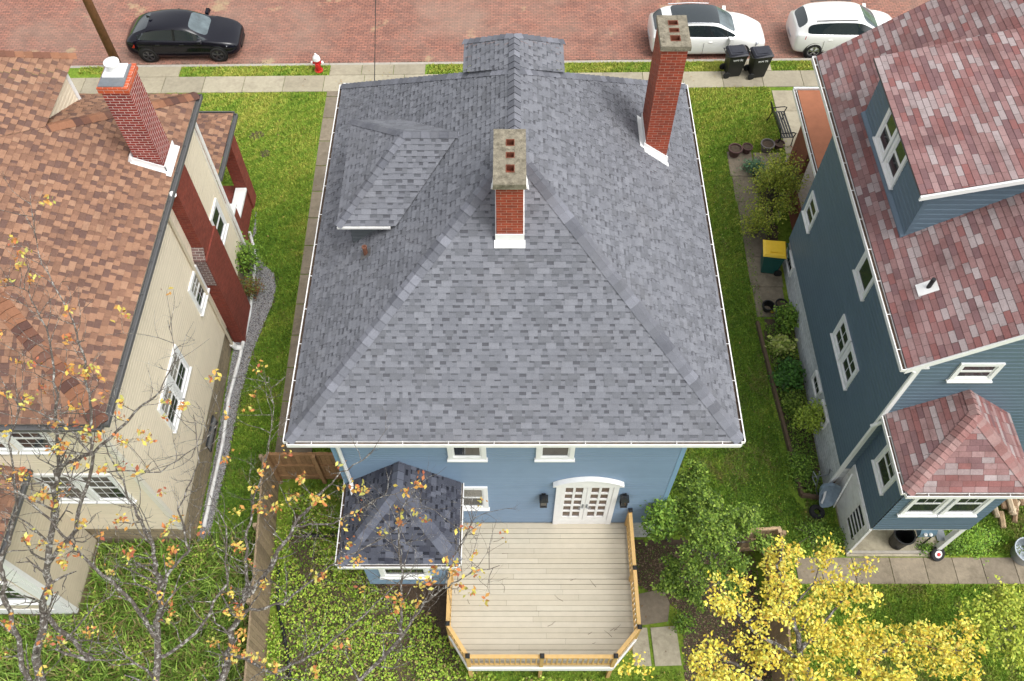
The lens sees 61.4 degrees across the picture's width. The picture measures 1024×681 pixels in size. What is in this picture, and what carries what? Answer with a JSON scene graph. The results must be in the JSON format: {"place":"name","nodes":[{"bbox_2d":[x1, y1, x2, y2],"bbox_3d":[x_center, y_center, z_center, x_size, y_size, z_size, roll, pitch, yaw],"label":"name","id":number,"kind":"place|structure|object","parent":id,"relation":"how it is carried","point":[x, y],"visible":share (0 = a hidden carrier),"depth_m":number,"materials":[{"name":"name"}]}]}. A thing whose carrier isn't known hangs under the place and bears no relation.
{"place":"outdoors","nodes":[
{"label":"outdoors","id":0,"kind":"place"},
{"bbox_2d":[275,91,337,469],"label":"side path","id":1,"kind":"structure","parent":0,"point":[326,133],"depth_m":29.52,"materials":[{"name":"concrete"}]},
{"bbox_2d":[0,61,818,93],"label":"pavement","id":2,"kind":"structure","parent":0,"point":[155,80],"depth_m":33.57,"materials":[{"name":"concrete"}]},
{"bbox_2d":[719,45,749,78],"bbox_3d":[8.564,-10.775,33.299,0.862,1.128,0.640,-7,57,-4],"label":"wheeled bin","id":3,"kind":"object","parent":2,"relation":"on","point":[736,56],"visible":1,"depth_m":32.99,"materials":[{"name":"black plastic"}]},
{"bbox_2d":[743,46,774,79],"bbox_3d":[9.495,-10.728,33.269,0.862,1.128,0.640,-8,57,-5],"label":"wheeled bin","id":4,"kind":"object","parent":2,"relation":"on","point":[760,58],"visible":1,"depth_m":32.97,"materials":[{"name":"black plastic"}]},
{"bbox_2d":[0,0,929,65],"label":"street","id":5,"kind":"structure","parent":0,"point":[299,31],"depth_m":35.59,"materials":[{"name":"brick"}]},
{"bbox_2d":[126,8,244,61],"bbox_3d":[-13.000,-12.231,34.208,4.474,1.589,2.140,-1,57,0],"label":"parked car","id":6,"kind":"object","parent":5,"relation":"on","point":[153,36],"visible":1,"depth_m":33.79,"materials":[{"name":"black metal"}]},
{"bbox_2d":[137,55,795,64],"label":"kerb litter","id":7,"kind":"object","parent":5,"relation":"on","point":[431,61],"visible":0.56,"depth_m":34.36,"materials":[{"name":"brown plant"}]},
{"bbox_2d":[647,2,764,53],"bbox_3d":[7.750,-12.359,34.285,4.624,1.598,2.140,-1,57,0],"label":"parked car","id":8,"kind":"object","parent":5,"relation":"on","point":[713,29],"visible":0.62,"depth_m":33.80,"materials":[{"name":"white metal"}]},
{"bbox_2d":[786,0,891,57],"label":"parked car","id":9,"kind":"object","parent":5,"relation":"on","point":[815,28],"visible":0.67,"depth_m":33.71,"materials":[{"name":"white metal"}]},
{"bbox_2d":[0,59,1023,680],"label":"ground","id":10,"kind":"structure","parent":0,"point":[784,228],"depth_m":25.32,"materials":[{"name":"green plant"}]},
{"bbox_2d":[82,0,120,62],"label":"utility pole","id":11,"kind":"object","parent":10,"relation":"on","point":[100,28],"visible":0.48,"depth_m":32.10,"materials":[{"name":"brown wood"}]},
{"bbox_2d":[0,537,250,680],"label":"yard weeds","id":12,"kind":"object","parent":10,"relation":"on","point":[96,615],"visible":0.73,"depth_m":22.75,"materials":[{"name":"green plant"}]},
{"bbox_2d":[0,50,256,614],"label":"cream house","id":13,"kind":"structure","parent":10,"relation":"on","point":[143,211],"depth_m":20.95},
{"bbox_2d":[0,435,18,454],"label":"window","id":14,"kind":"structure","parent":13,"relation":"in","point":[3,447],"depth_m":19.15,"materials":[{"name":"white paint"}]},
{"bbox_2d":[0,581,37,604],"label":"window","id":15,"kind":"structure","parent":13,"relation":"in","point":[13,589],"depth_m":21.71,"materials":[{"name":"white paint"}]},
{"bbox_2d":[0,432,61,454],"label":"window","id":16,"kind":"structure","parent":13,"relation":"in","point":[24,439],"depth_m":18.87,"materials":[{"name":"white paint"}]},
{"bbox_2d":[32,473,97,503],"bbox_3d":[-10.885,3.607,20.975,0.990,1.640,0.110,0,57,0],"label":"window","id":17,"kind":"structure","parent":13,"relation":"in","point":[47,477],"depth_m":21.03,"materials":[{"name":"white paint"}]},
{"bbox_2d":[71,473,136,503],"bbox_3d":[-9.915,3.607,20.975,0.990,1.640,0.110,0,57,0],"label":"window","id":18,"kind":"structure","parent":13,"relation":"in","point":[107,488],"depth_m":21.03,"materials":[{"name":"white paint"}]},
{"bbox_2d":[157,377,184,433],"bbox_3d":[-8.875,1.679,22.460,0.110,1.240,1.040,0,57,0],"label":"window","id":19,"kind":"structure","parent":13,"relation":"in","point":[162,408],"depth_m":22.50,"materials":[{"name":"white paint"}]},
{"bbox_2d":[166,344,191,399],"bbox_3d":[-8.875,0.839,23.003,0.110,1.240,1.040,0,57,0],"label":"window","id":20,"kind":"structure","parent":13,"relation":"in","point":[180,374],"depth_m":23.09,"materials":[{"name":"white paint"}]},
{"bbox_2d":[187,265,209,315],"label":"window","id":21,"kind":"structure","parent":13,"relation":"in","point":[200,299],"depth_m":24.47,"materials":[{"name":"white paint"}]},
{"bbox_2d":[206,415,217,451],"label":"basement window","id":22,"kind":"structure","parent":13,"relation":"in","point":[209,441],"depth_m":25.56,"materials":[{"name":"grey glass"}]},
{"bbox_2d":[209,198,228,244],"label":"window","id":23,"kind":"structure","parent":13,"relation":"in","point":[217,219],"depth_m":26.23,"materials":[{"name":"white paint"}]},
{"bbox_2d":[0,171,267,680],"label":"maple tree","id":24,"kind":"object","parent":10,"relation":"on","point":[44,614],"visible":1,"depth_m":16.55,"materials":[{"name":"plant"}]},
{"bbox_2d":[0,516,274,680],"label":"daylily bed","id":25,"kind":"object","parent":10,"relation":"on","point":[60,669],"visible":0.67,"depth_m":22.95,"materials":[{"name":"green plant"}]},
{"bbox_2d":[197,212,278,540],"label":"gravel","id":26,"kind":"structure","parent":10,"relation":"on","point":[254,329],"depth_m":27.34,"materials":[{"name":"grey gravel"}]},
{"bbox_2d":[202,231,256,526],"bbox_3d":[-8.722,0.776,27.181,0.503,0.683,10.426,-1,57,-1],"label":"edging","id":27,"kind":"object","parent":26,"relation":"on","point":[205,519],"visible":0.81,"depth_m":26.39,"materials":[{"name":"grey concrete"}]},
{"bbox_2d":[235,231,267,285],"bbox_3d":[-8.806,-2.814,28.364,1.561,1.597,1.850,0,57,0],"label":"garden shrub","id":28,"kind":"object","parent":26,"relation":"on","point":[245,254],"visible":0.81,"depth_m":28.21,"materials":[{"name":"green plant"}]},
{"bbox_2d":[238,272,264,300],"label":"garden shrub","id":29,"kind":"object","parent":26,"relation":"on","point":[251,288],"visible":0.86,"depth_m":28.18,"materials":[{"name":"green plant"}]},
{"bbox_2d":[244,454,278,680],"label":"board fence","id":30,"kind":"object","parent":10,"relation":"on","point":[257,636],"visible":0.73,"depth_m":22.79,"materials":[{"name":"brown wood"}]},
{"bbox_2d":[264,452,342,483],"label":"board gate","id":31,"kind":"structure","parent":10,"relation":"on","point":[317,463],"depth_m":24.55,"materials":[{"name":"brown wood"}]},
{"bbox_2d":[311,53,323,73],"bbox_3d":[-7.568,-10.807,33.539,0.464,0.820,0.362,-25,61,-16],"label":"fire hydrant","id":32,"kind":"object","parent":10,"relation":"on","point":[317,61],"visible":1,"depth_m":33.49,"materials":[{"name":"red metal"}]},
{"bbox_2d":[202,346,518,680],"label":"maple tree","id":33,"kind":"object","parent":10,"relation":"on","point":[229,654],"visible":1,"depth_m":17.65,"materials":[{"name":"yellow plant"}]},
{"bbox_2d":[274,508,476,680],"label":"yard soil","id":34,"kind":"structure","parent":10,"relation":"on","point":[302,559],"depth_m":23.04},
{"bbox_2d":[275,564,291,680],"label":"drain hose","id":35,"kind":"object","parent":34,"relation":"on","point":[283,633],"visible":0.67,"depth_m":22.95,"materials":[{"name":"black plastic"}]},
{"bbox_2d":[303,533,337,537],"bbox_3d":[-5.100,5.506,24.362,1.603,0.130,0.140,0,57,0],"label":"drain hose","id":36,"kind":"object","parent":34,"relation":"on","point":[314,535],"visible":0.48,"depth_m":24.31,"materials":[{"name":"black plastic"}]},
{"bbox_2d":[263,488,593,680],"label":"ground cover","id":37,"kind":"object","parent":34,"relation":"on","point":[414,625],"visible":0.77,"depth_m":22.98,"materials":[{"name":"green plant"}]},
{"bbox_2d":[345,569,459,674],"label":"bay soil","id":38,"kind":"structure","parent":10,"relation":"on","point":[438,609],"depth_m":23.34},
{"bbox_2d":[20,58,811,68],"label":"kerb","id":39,"kind":"structure","parent":10,"relation":"on","point":[574,61],"depth_m":34.11,"materials":[{"name":"grey concrete"}]},
{"bbox_2d":[283,15,745,585],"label":"blue house","id":40,"kind":"structure","parent":10,"relation":"on","point":[513,297],"depth_m":18.47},
{"bbox_2d":[378,569,431,579],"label":"window","id":41,"kind":"structure","parent":40,"relation":"in","point":[389,574],"depth_m":21.79,"materials":[{"name":"white paint"}]},
{"bbox_2d":[447,448,487,461],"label":"window","id":42,"kind":"structure","parent":40,"relation":"in","point":[454,454],"depth_m":19.84,"materials":[{"name":"white paint"}]},
{"bbox_2d":[463,486,489,510],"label":"window","id":43,"kind":"structure","parent":40,"relation":"in","point":[480,491],"depth_m":21.93,"materials":[{"name":"white paint"}]},
{"bbox_2d":[539,493,547,507],"bbox_3d":[0.800,4.051,21.837,0.220,0.490,0.240,0,57,0],"label":"wall lantern","id":44,"kind":"object","parent":40,"relation":"attached to","point":[543,499],"depth_m":21.68,"materials":[{"name":"black metal"}]},
{"bbox_2d":[534,448,574,461],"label":"window","id":45,"kind":"structure","parent":40,"relation":"in","point":[542,454],"depth_m":19.84,"materials":[{"name":"white paint"}]},
{"bbox_2d":[553,476,623,523],"bbox_3d":[1.880,4.156,22.119,1.740,3.023,0.150,0,57,0],"label":"french door","id":46,"kind":"structure","parent":40,"relation":"in","point":[587,499],"depth_m":21.99,"materials":[{"name":"white paint"}]},
{"bbox_2d":[619,493,628,507],"bbox_3d":[2.840,4.051,21.837,0.220,0.490,0.240,0,57,0],"label":"wall lantern","id":47,"kind":"object","parent":40,"relation":"attached to","point":[624,500],"depth_m":21.71,"materials":[{"name":"black metal"}]},
{"bbox_2d":[195,69,848,680],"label":"fallen leaves","id":48,"kind":"object","parent":10,"relation":"on","point":[691,467],"visible":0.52,"depth_m":25.92,"materials":[{"name":"yellow plant"}]},
{"bbox_2d":[445,508,641,677],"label":"wooden deck","id":49,"kind":"structure","parent":10,"relation":"on","point":[540,567],"depth_m":22.26,"materials":[{"name":"brown wood"}]},
{"bbox_2d":[632,590,681,665],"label":"deck side slabs","id":50,"kind":"structure","parent":10,"relation":"on","point":[654,608],"depth_m":22.97,"materials":[{"name":"concrete"}]},
{"bbox_2d":[632,537,771,680],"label":"garden soil","id":51,"kind":"structure","parent":10,"relation":"on","point":[665,542],"depth_m":23.34,"materials":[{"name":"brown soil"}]},
{"bbox_2d":[639,495,688,547],"bbox_3d":[3.897,5.034,23.074,1.265,3.398,1.358,0,57,0],"label":"bush","id":52,"kind":"object","parent":51,"relation":"on","point":[667,519],"visible":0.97,"depth_m":22.09,"materials":[{"name":"green plant"}]},
{"bbox_2d":[667,605,698,637],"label":"bed plant","id":53,"kind":"object","parent":51,"relation":"on","point":[680,623],"visible":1,"depth_m":22.96,"materials":[{"name":"green plant"}]},
{"bbox_2d":[650,458,779,614],"bbox_3d":[5.226,5.259,22.586,3.188,3.980,3.897,25,61,15],"label":"leafy shrub tree","id":54,"kind":"object","parent":51,"relation":"on","point":[705,523],"visible":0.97,"depth_m":21.98,"materials":[{"name":"green plant"}]},
{"bbox_2d":[727,152,783,316],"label":"side slabs","id":55,"kind":"structure","parent":10,"relation":"on","point":[771,286],"depth_m":29.55,"materials":[{"name":"concrete"}]},
{"bbox_2d":[728,143,742,157],"bbox_3d":[8.094,-6.871,31.354,0.512,0.340,0.512,0,57,0],"label":"plant pot","id":56,"kind":"object","parent":55,"relation":"on","point":[735,150],"visible":1,"depth_m":31.26,"materials":[{"name":"ceramic"}]},
{"bbox_2d":[742,143,752,153],"bbox_3d":[8.559,-6.972,31.444,0.384,0.280,0.384,0,57,0],"label":"plant pot","id":57,"kind":"object","parent":55,"relation":"on","point":[747,148],"visible":0.98,"depth_m":31.37,"materials":[{"name":"ceramic"}]},
{"bbox_2d":[736,155,766,179],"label":"blue green plant","id":58,"kind":"object","parent":55,"relation":"on","point":[753,164],"visible":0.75,"depth_m":30.81,"materials":[{"name":"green plant"}]},
{"bbox_2d":[733,200,782,238],"bbox_3d":[8.365,-4.095,29.160,1.720,1.450,1.374,0,57,0],"label":"yellow shrub","id":59,"kind":"object","parent":55,"relation":"on","point":[758,220],"visible":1,"depth_m":29.02,"materials":[{"name":"green plant"}]},
{"bbox_2d":[752,173,778,240],"bbox_3d":[8.930,-4.446,30.178,0.560,0.266,3.850,0,57,0],"label":"soil bed","id":60,"kind":"object","parent":55,"relation":"on","point":[769,236],"visible":0.27,"depth_m":29.99,"materials":[{"name":"brown soil"}]},
{"bbox_2d":[741,141,812,223],"bbox_3d":[8.995,-5.264,28.984,2.267,2.730,2.996,0,57,0],"label":"yellow shrub","id":61,"kind":"object","parent":60,"relation":"on","point":[778,177],"visible":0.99,"depth_m":28.83,"materials":[{"name":"green plant"}]},
{"bbox_2d":[762,300,774,312],"bbox_3d":[8.359,-1.088,28.202,0.405,0.260,0.405,0,57,0],"label":"plant pot","id":62,"kind":"object","parent":55,"relation":"on","point":[770,303],"visible":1,"depth_m":28.19,"materials":[{"name":"black plastic"}]},
{"bbox_2d":[760,240,788,275],"bbox_3d":[8.658,-2.750,28.662,0.842,1.078,0.720,7,57,4],"label":"wheeled bin","id":63,"kind":"object","parent":55,"relation":"on","point":[773,256],"visible":1,"depth_m":28.30,"materials":[{"name":"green plastic"}]},
{"bbox_2d":[715,171,795,527],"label":"lawn weeds","id":64,"kind":"object","parent":10,"relation":"on","point":[776,429],"visible":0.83,"depth_m":27.27,"materials":[{"name":"green plant"}]},
{"bbox_2d":[735,526,781,554],"bbox_3d":[6.655,5.537,23.551,0.902,2.037,0.161,-3,57,-2],"label":"short fence","id":65,"kind":"object","parent":10,"relation":"on","point":[776,531],"visible":0.54,"depth_m":23.12,"materials":[{"name":"brown wood"}]},
{"bbox_2d":[761,138,774,152],"bbox_3d":[9.296,-7.067,31.462,0.512,0.340,0.512,0,57,0],"label":"plant pot","id":66,"kind":"object","parent":10,"relation":"on","point":[768,144],"visible":0.95,"depth_m":31.37,"materials":[{"name":"ceramic"}]},
{"bbox_2d":[764,530,793,680],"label":"board fence","id":67,"kind":"object","parent":10,"relation":"on","point":[777,634],"visible":0.27,"depth_m":22.19,"materials":[{"name":"brown wood"}]},
{"bbox_2d":[772,90,800,157],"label":"front walk","id":68,"kind":"structure","parent":10,"relation":"on","point":[783,98],"depth_m":32.60,"materials":[{"name":"concrete"}]},
{"bbox_2d":[766,102,795,145],"bbox_3d":[9.868,-7.937,31.611,0.700,0.932,1.394,-3,57,-2],"label":"garden bench","id":69,"kind":"object","parent":68,"relation":"on","point":[777,119],"visible":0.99,"depth_m":31.57,"materials":[{"name":"black metal"}]},
{"bbox_2d":[755,321,818,499],"bbox_3d":[8.207,2.055,26.478,0.662,0.525,6.104,-9,58,-6],"label":"planter edging","id":70,"kind":"object","parent":10,"relation":"on","point":[801,493],"visible":0.82,"depth_m":26.46,"materials":[{"name":"brown wood"}]},
{"bbox_2d":[764,319,821,490],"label":"border soil","id":71,"kind":"structure","parent":10,"relation":"on","point":[769,321],"depth_m":26.44,"materials":[{"name":"brown soil"}]},
{"bbox_2d":[764,300,798,333],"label":"bed plant","id":72,"kind":"object","parent":71,"relation":"on","point":[786,317],"visible":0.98,"depth_m":27.61,"materials":[{"name":"green plant"}]},
{"bbox_2d":[765,333,797,358],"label":"bed plant","id":73,"kind":"object","parent":71,"relation":"on","point":[780,343],"visible":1,"depth_m":27.28,"materials":[{"name":"green plant"}]},
{"bbox_2d":[768,353,807,392],"bbox_3d":[8.495,1.039,26.742,1.285,0.817,1.288,-18,59,-11],"label":"bed plant","id":74,"kind":"object","parent":71,"relation":"on","point":[787,372],"visible":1,"depth_m":26.64,"materials":[{"name":"green plant"}]},
{"bbox_2d":[775,386,808,425],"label":"bed plant","id":75,"kind":"object","parent":71,"relation":"on","point":[789,404],"visible":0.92,"depth_m":26.33,"materials":[{"name":"green plant"}]},
{"bbox_2d":[766,323,822,493],"bbox_3d":[8.649,1.968,26.511,0.926,0.550,5.760,0,57,0],"label":"bed cover","id":76,"kind":"object","parent":71,"relation":"on","point":[793,434],"visible":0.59,"depth_m":26.11,"materials":[{"name":"green plant"}]},
{"bbox_2d":[782,445,814,493],"bbox_3d":[8.465,3.714,25.284,0.981,0.724,1.573,0,57,0],"label":"bed plant","id":77,"kind":"object","parent":71,"relation":"on","point":[799,465],"visible":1,"depth_m":25.23,"materials":[{"name":"green plant"}]},
{"bbox_2d":[791,397,825,436],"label":"bed plant","id":78,"kind":"object","parent":71,"relation":"on","point":[810,417],"visible":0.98,"depth_m":25.34,"materials":[{"name":"green plant"}]},
{"bbox_2d":[616,531,989,680],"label":"yellow maple tree","id":79,"kind":"object","parent":10,"relation":"on","point":[817,630],"visible":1,"depth_m":17.98,"materials":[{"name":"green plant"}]},
{"bbox_2d":[789,515,832,547],"bbox_3d":[8.529,5.345,24.373,1.240,0.519,0.988,0,57,0],"label":"bed plant","id":80,"kind":"object","parent":10,"relation":"on","point":[815,530],"visible":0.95,"depth_m":24.39,"materials":[{"name":"green plant"}]},
{"bbox_2d":[809,504,824,518],"bbox_3d":[8.777,4.934,24.833,0.459,0.100,0.459,0,57,0],"label":"tyre","id":81,"kind":"object","parent":10,"relation":"on","point":[812,513],"visible":0.99,"depth_m":24.79,"materials":[{"name":"rubber"}]},
{"bbox_2d":[812,469,840,507],"bbox_3d":[8.928,4.189,24.682,0.699,1.656,0.881,-9,58,-6],"label":"wheelbarrow","id":82,"kind":"object","parent":10,"relation":"on","point":[833,489],"visible":0.93,"depth_m":24.76,"materials":[{"name":"metal"}]},
{"bbox_2d":[815,522,849,552],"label":"bed plant","id":83,"kind":"object","parent":10,"relation":"on","point":[837,537],"visible":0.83,"depth_m":24.20,"materials":[{"name":"green plant"}]},
{"bbox_2d":[782,0,1023,553],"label":"navy house","id":84,"kind":"structure","parent":10,"relation":"on","point":[903,266],"depth_m":20.58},
{"bbox_2d":[785,250,793,276],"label":"window","id":85,"kind":"structure","parent":84,"relation":"in","point":[789,263],"depth_m":28.28,"materials":[{"name":"white glass"}]},
{"bbox_2d":[801,190,818,233],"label":"window","id":86,"kind":"structure","parent":84,"relation":"in","point":[810,212],"depth_m":26.26,"materials":[{"name":"white paint"}]},
{"bbox_2d":[810,370,821,399],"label":"window","id":87,"kind":"structure","parent":84,"relation":"in","point":[817,390],"depth_m":25.83,"materials":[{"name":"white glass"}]},
{"bbox_2d":[819,399,828,429],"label":"window","id":88,"kind":"structure","parent":84,"relation":"in","point":[826,420],"depth_m":25.17,"materials":[{"name":"white glass"}]},
{"bbox_2d":[830,314,851,361],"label":"window","id":89,"kind":"structure","parent":84,"relation":"in","point":[840,337],"depth_m":23.81,"materials":[{"name":"white paint"}]},
{"bbox_2d":[837,342,858,390],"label":"window","id":90,"kind":"structure","parent":84,"relation":"in","point":[848,368],"depth_m":23.32,"materials":[{"name":"white paint"}]},
{"bbox_2d":[838,488,867,549],"bbox_3d":[9.349,4.943,23.796,0.103,1.770,1.150,0,57,0],"label":"door","id":91,"kind":"structure","parent":84,"relation":"in","point":[851,515],"depth_m":23.74,"materials":[{"name":"white wood"}]},
{"bbox_2d":[852,252,873,300],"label":"window","id":92,"kind":"structure","parent":84,"relation":"in","point":[862,274],"depth_m":22.30,"materials":[{"name":"white paint"}]},
{"bbox_2d":[871,445,896,495],"bbox_3d":[9.345,3.176,21.552,0.110,1.240,0.980,0,57,0],"label":"window","id":93,"kind":"structure","parent":84,"relation":"in","point":[882,465],"depth_m":21.71,"materials":[{"name":"white paint"}]},
{"bbox_2d":[872,108,897,162],"bbox_3d":[9.215,-5.109,21.200,0.110,1.190,0.890,0,57,0],"label":"window","id":94,"kind":"structure","parent":84,"relation":"in","point":[887,132],"depth_m":21.32,"materials":[{"name":"white paint"}]},
{"bbox_2d":[880,134,907,189],"bbox_3d":[9.215,-4.353,20.711,0.110,1.190,0.890,0,57,0],"label":"window","id":95,"kind":"structure","parent":84,"relation":"in","point":[894,163],"depth_m":20.82,"materials":[{"name":"white paint"}]},
{"bbox_2d":[897,499,952,517],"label":"window","id":96,"kind":"structure","parent":84,"relation":"in","point":[917,508],"depth_m":21.28,"materials":[{"name":"white paint"}]},
{"bbox_2d":[937,499,994,517],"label":"window","id":97,"kind":"structure","parent":84,"relation":"in","point":[958,508],"depth_m":21.27,"materials":[{"name":"white paint"}]},
{"bbox_2d":[946,363,1005,382],"bbox_3d":[10.470,0.726,19.468,1.040,0.760,0.110,0,57,0],"label":"window","id":98,"kind":"structure","parent":84,"relation":"in","point":[965,372],"depth_m":19.52,"materials":[{"name":"white paint"}]},
{"bbox_2d":[794,505,1023,583],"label":"walk","id":99,"kind":"structure","parent":10,"relation":"on","point":[942,571],"depth_m":23.97,"materials":[{"name":"concrete"}]},
{"bbox_2d":[888,530,915,549],"bbox_3d":[10.820,5.516,24.027,0.598,0.660,0.598,0,57,0],"label":"black bucket bin","id":100,"kind":"object","parent":99,"relation":"on","point":[899,539],"visible":0.84,"depth_m":24.00,"materials":[{"name":"plastic"}]},
{"bbox_2d":[916,530,944,543],"bbox_3d":[11.500,5.380,23.919,0.700,1.050,0.550,0,57,0],"label":"grill","id":101,"kind":"object","parent":99,"relation":"on","point":[939,535],"visible":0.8,"depth_m":23.58,"materials":[{"name":"blue metal"}]},
{"bbox_2d":[930,547,944,561],"bbox_3d":[11.867,5.948,24.057,0.428,0.317,0.361,0,57,0],"label":"cart wheel","id":102,"kind":"object","parent":99,"relation":"on","point":[936,555],"visible":0.99,"depth_m":24.00,"materials":[{"name":"rubber"}]},
{"bbox_2d":[914,537,935,556],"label":"bed plant","id":103,"kind":"object","parent":10,"relation":"on","point":[923,547],"visible":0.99,"depth_m":24.09,"materials":[{"name":"green plant"}]},
{"bbox_2d":[937,530,968,555],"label":"bed plant","id":104,"kind":"object","parent":10,"relation":"on","point":[953,545],"visible":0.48,"depth_m":24.12,"materials":[{"name":"green plant"}]},
{"bbox_2d":[945,521,1006,564],"bbox_3d":[13.035,5.605,24.171,1.730,0.582,1.342,0,57,0],"label":"bed plant","id":105,"kind":"object","parent":10,"relation":"on","point":[975,543],"visible":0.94,"depth_m":24.20,"materials":[{"name":"green plant"}]},
{"bbox_2d":[953,575,1023,676],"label":"young tree","id":106,"kind":"object","parent":10,"relation":"on","point":[984,612],"visible":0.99,"depth_m":20.62,"materials":[{"name":"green plant"}]},
{"bbox_2d":[999,511,1005,528],"bbox_3d":[14.037,5.121,24.684,0.151,0.152,0.482,7,57,4],"label":"firewood log","id":107,"kind":"object","parent":10,"relation":"on","point":[1002,521],"visible":1,"depth_m":24.64,"materials":[{"name":"brown wood"}]},
{"bbox_2d":[1010,537,1023,565],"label":"metal tub","id":108,"kind":"object","parent":10,"relation":"on","point":[1017,557],"visible":1,"depth_m":24.02,"materials":[{"name":"silver metal"}]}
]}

